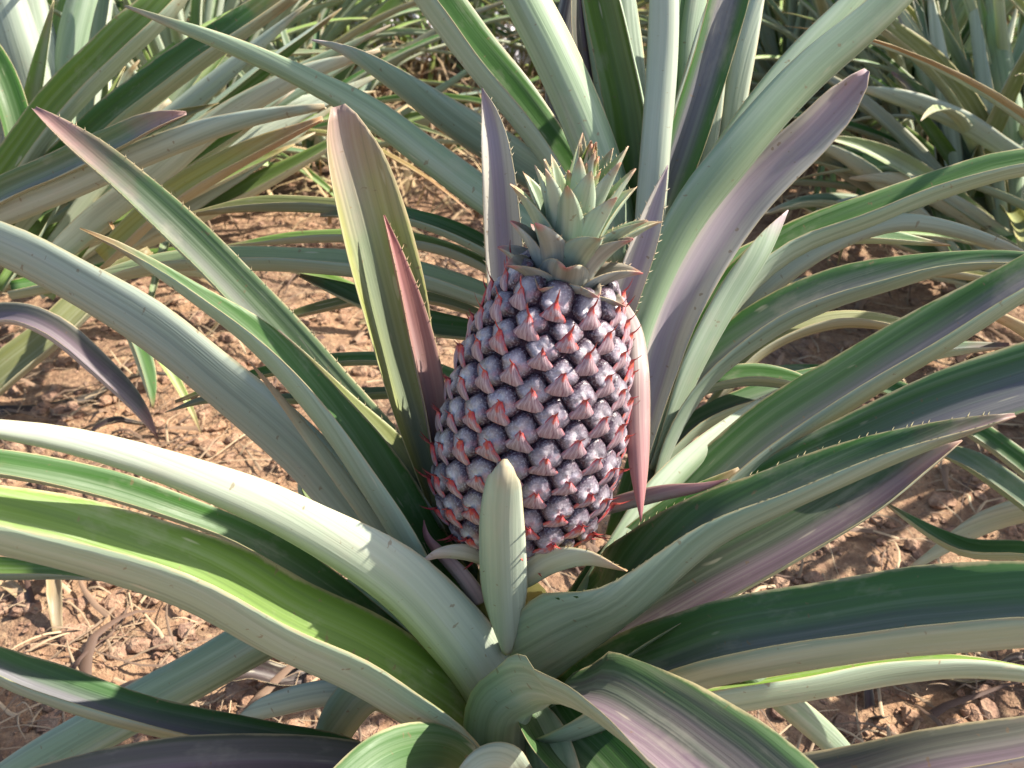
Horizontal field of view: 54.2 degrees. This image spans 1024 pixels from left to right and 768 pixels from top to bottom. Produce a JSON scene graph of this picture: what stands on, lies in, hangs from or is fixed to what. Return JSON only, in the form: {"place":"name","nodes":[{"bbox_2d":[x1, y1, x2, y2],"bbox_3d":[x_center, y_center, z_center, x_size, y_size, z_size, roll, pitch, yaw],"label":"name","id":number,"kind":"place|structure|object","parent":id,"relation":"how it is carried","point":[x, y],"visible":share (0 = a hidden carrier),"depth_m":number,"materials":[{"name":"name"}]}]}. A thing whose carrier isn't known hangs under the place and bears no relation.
{"place":"outdoors","nodes":[
{"label":"outdoors","id":0,"kind":"place"},
{"bbox_2d":[0,6,1023,758],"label":"ground","id":1,"kind":"structure","parent":0,"point":[858,550],"depth_m":1.18,"materials":[{"name":"soil"}]},
{"bbox_2d":[0,580,25,597],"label":"dry leaf","id":2,"kind":"object","parent":1,"relation":"on","point":[11,586],"visible":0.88,"depth_m":0.98,"materials":[{"name":"plant"}]},
{"bbox_2d":[46,580,62,631],"bbox_3d":[-0.444,0.191,0.979,0.014,0.037,0.120,-9,31,-16],"label":"dry leaf","id":3,"kind":"object","parent":1,"relation":"on","point":[54,593],"visible":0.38,"depth_m":0.95,"materials":[{"name":"plant"}]},
{"bbox_2d":[0,371,166,414],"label":"dry leaf","id":4,"kind":"object","parent":1,"relation":"on","point":[28,408],"visible":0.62,"depth_m":1.32,"materials":[{"name":"plant"}]},
{"bbox_2d":[89,416,144,431],"bbox_3d":[-0.477,0.051,1.249,0.099,0.027,0.013,-8,31,-14],"label":"dry leaf","id":5,"kind":"object","parent":1,"relation":"on","point":[110,420],"visible":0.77,"depth_m":1.24,"materials":[{"name":"plant"}]},
{"bbox_2d":[0,0,390,580],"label":"pineapple plant","id":6,"kind":"object","parent":1,"relation":"on","point":[75,59],"visible":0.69,"depth_m":0.93,"materials":[{"name":"green plant"}]},
{"bbox_2d":[186,276,212,286],"bbox_3d":[-0.491,-0.156,1.613,0.160,0.032,0.010,11,32,19],"label":"dry leaf","id":7,"kind":"object","parent":1,"relation":"on","point":[202,280],"visible":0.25,"depth_m":1.61,"materials":[{"name":"plant"}]},
{"bbox_2d":[205,322,218,335],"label":"dry leaf","id":8,"kind":"object","parent":1,"relation":"on","point":[215,326],"visible":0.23,"depth_m":1.44,"materials":[{"name":"plant"}]},
{"bbox_2d":[233,660,308,685],"bbox_3d":[-0.188,0.258,0.887,0.127,0.038,0.027,-1,30,-2],"label":"dry leaf","id":9,"kind":"object","parent":1,"relation":"on","point":[267,671],"visible":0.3,"depth_m":0.89,"materials":[{"name":"plant"}]},
{"bbox_2d":[189,11,358,48],"bbox_3d":[-1.007,-1.009,2.247,1.369,0.844,1.378,-17,34,-27],"label":"pineapple plant","id":10,"kind":"object","parent":1,"relation":"on","point":[330,12],"depth_m":2.49,"materials":[{"name":"green plant"}]},
{"bbox_2d":[47,0,510,375],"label":"pineapple plant","id":11,"kind":"object","parent":1,"relation":"on","point":[167,36],"visible":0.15,"depth_m":1.64,"materials":[{"name":"green plant"}]},
{"bbox_2d":[112,0,530,196],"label":"pineapple plant","id":12,"kind":"object","parent":1,"relation":"on","point":[315,8],"visible":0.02,"depth_m":1.89,"materials":[{"name":"green plant"}]},
{"bbox_2d":[186,0,466,90],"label":"pineapple plant","id":13,"kind":"object","parent":1,"relation":"on","point":[313,17],"visible":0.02,"depth_m":2.58,"materials":[{"name":"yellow plant"}]},
{"bbox_2d":[114,0,544,169],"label":"pineapple plant","id":14,"kind":"object","parent":1,"relation":"on","point":[332,31],"visible":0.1,"depth_m":2.20,"materials":[{"name":"green plant"}]},
{"bbox_2d":[358,319,365,324],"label":"dry leaf","id":15,"kind":"object","parent":1,"relation":"on","point":[360,322],"visible":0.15,"depth_m":1.44,"materials":[{"name":"plant"}]},
{"bbox_2d":[308,0,514,77],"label":"pineapple plant","id":16,"kind":"object","parent":1,"relation":"on","point":[408,37],"visible":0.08,"depth_m":2.78,"materials":[{"name":"green plant"}]},
{"bbox_2d":[369,6,497,61],"bbox_3d":[-0.446,-1.446,3.093,1.198,0.776,1.385,20,36,31],"label":"pineapple plant","id":17,"kind":"object","parent":1,"relation":"on","point":[424,21],"visible":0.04,"depth_m":2.79,"materials":[{"name":"green plant"}]},
{"bbox_2d":[305,0,645,66],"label":"plant","id":18,"kind":"object","parent":1,"relation":"on","point":[455,58],"visible":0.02,"depth_m":3.00,"materials":[{"name":"green plant"}]},
{"bbox_2d":[363,0,648,37],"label":"pineapple plant","id":19,"kind":"object","parent":1,"relation":"on","point":[474,2],"visible":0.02,"depth_m":2.95,"materials":[{"name":"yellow plant"}]},
{"bbox_2d":[0,66,1022,761],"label":"leaf shreds","id":20,"kind":"object","parent":1,"relation":"on","point":[84,660],"visible":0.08,"depth_m":0.97,"materials":[{"name":"brown plant"}]},
{"bbox_2d":[0,0,1023,767],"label":"pineapple plant","id":21,"kind":"object","parent":1,"relation":"on","point":[650,638],"visible":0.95,"depth_m":0.56,"materials":[{"name":"green plant"}]},
{"bbox_2d":[415,133,661,614],"bbox_3d":[0.010,0.044,0.553,0.128,0.356,0.120,0,30,0],"label":"pineapple","id":22,"kind":"object","parent":21,"relation":"attached to","point":[538,384],"visible":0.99,"depth_m":0.49,"materials":[{"name":"purple food"}]},
{"bbox_2d":[0,82,1023,743],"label":"soil clods","id":23,"kind":"object","parent":1,"relation":"on","point":[984,706],"visible":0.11,"depth_m":1.06,"materials":[{"name":"brown soil"}]},
{"bbox_2d":[0,63,1023,755],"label":"straw litter","id":24,"kind":"object","parent":1,"relation":"on","point":[318,711],"visible":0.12,"depth_m":0.98,"materials":[{"name":"beige plant"}]},
{"bbox_2d":[381,0,648,66],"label":"pineapple plant","id":25,"kind":"object","parent":1,"relation":"on","point":[518,46],"visible":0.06,"depth_m":2.62,"materials":[{"name":"green plant"}]},
{"bbox_2d":[509,0,972,132],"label":"pineapple plant","id":26,"kind":"object","parent":1,"relation":"on","point":[641,20],"visible":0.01,"depth_m":2.42,"materials":[{"name":"green plant"}]},
{"bbox_2d":[478,0,1014,265],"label":"pineapple plant","id":27,"kind":"object","parent":1,"relation":"on","point":[772,44],"visible":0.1,"depth_m":2.03,"materials":[{"name":"green plant"}]},
{"bbox_2d":[504,0,1017,193],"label":"pineapple plant","id":28,"kind":"object","parent":1,"relation":"on","point":[821,7],"visible":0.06,"depth_m":1.94,"materials":[{"name":"green plant"}]},
{"bbox_2d":[864,689,887,718],"bbox_3d":[0.310,0.271,0.859,0.012,0.029,0.050,0,30,0],"label":"dry leaf","id":29,"kind":"object","parent":1,"relation":"on","point":[869,700],"visible":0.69,"depth_m":0.87,"materials":[{"name":"grey plant"}]},
{"bbox_2d":[750,0,1018,265],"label":"pineapple plant","id":30,"kind":"object","parent":1,"relation":"on","point":[959,8],"visible":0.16,"depth_m":1.79,"materials":[{"name":"green plant"}]},
{"bbox_2d":[763,0,1023,288],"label":"pineapple plant","id":31,"kind":"object","parent":1,"relation":"on","point":[957,121],"visible":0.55,"depth_m":1.34,"materials":[{"name":"green plant"}]},
{"bbox_2d":[776,8,1015,34],"bbox_3d":[1.088,-1.077,2.360,1.247,0.836,1.311,13,32,21],"label":"pineapple plant","id":32,"kind":"object","parent":1,"relation":"on","point":[1011,11],"visible":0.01,"depth_m":2.37,"materials":[{"name":"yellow plant"}]},
{"bbox_2d":[777,314,1023,566],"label":"pineapple plant","id":33,"kind":"object","parent":1,"relation":"on","point":[961,539],"visible":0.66,"depth_m":0.80,"materials":[{"name":"green plant"}]},
{"bbox_2d":[787,0,1023,305],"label":"pineapple plant","id":34,"kind":"object","parent":1,"relation":"on","point":[1013,110],"visible":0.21,"depth_m":1.15,"materials":[{"name":"green plant"}]},
{"bbox_2d":[944,678,986,682],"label":"dry leaf","id":35,"kind":"object","parent":1,"relation":"on","point":[962,680],"visible":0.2,"depth_m":0.88,"materials":[{"name":"plant"}]},
{"bbox_2d":[1000,652,1023,662],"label":"dry leaf","id":36,"kind":"object","parent":1,"relation":"on","point":[1014,657],"visible":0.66,"depth_m":0.87,"materials":[{"name":"grey plant"}]},
{"bbox_2d":[188,5,1018,256],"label":"dry grass","id":37,"kind":"structure","parent":0,"point":[408,174],"depth_m":1.95,"materials":[{"name":"beige plant"}]},
{"bbox_2d":[310,0,1018,92],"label":"green weeds","id":38,"kind":"object","parent":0,"point":[404,39],"visible":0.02,"depth_m":2.65,"materials":[{"name":"plant"}]}
]}

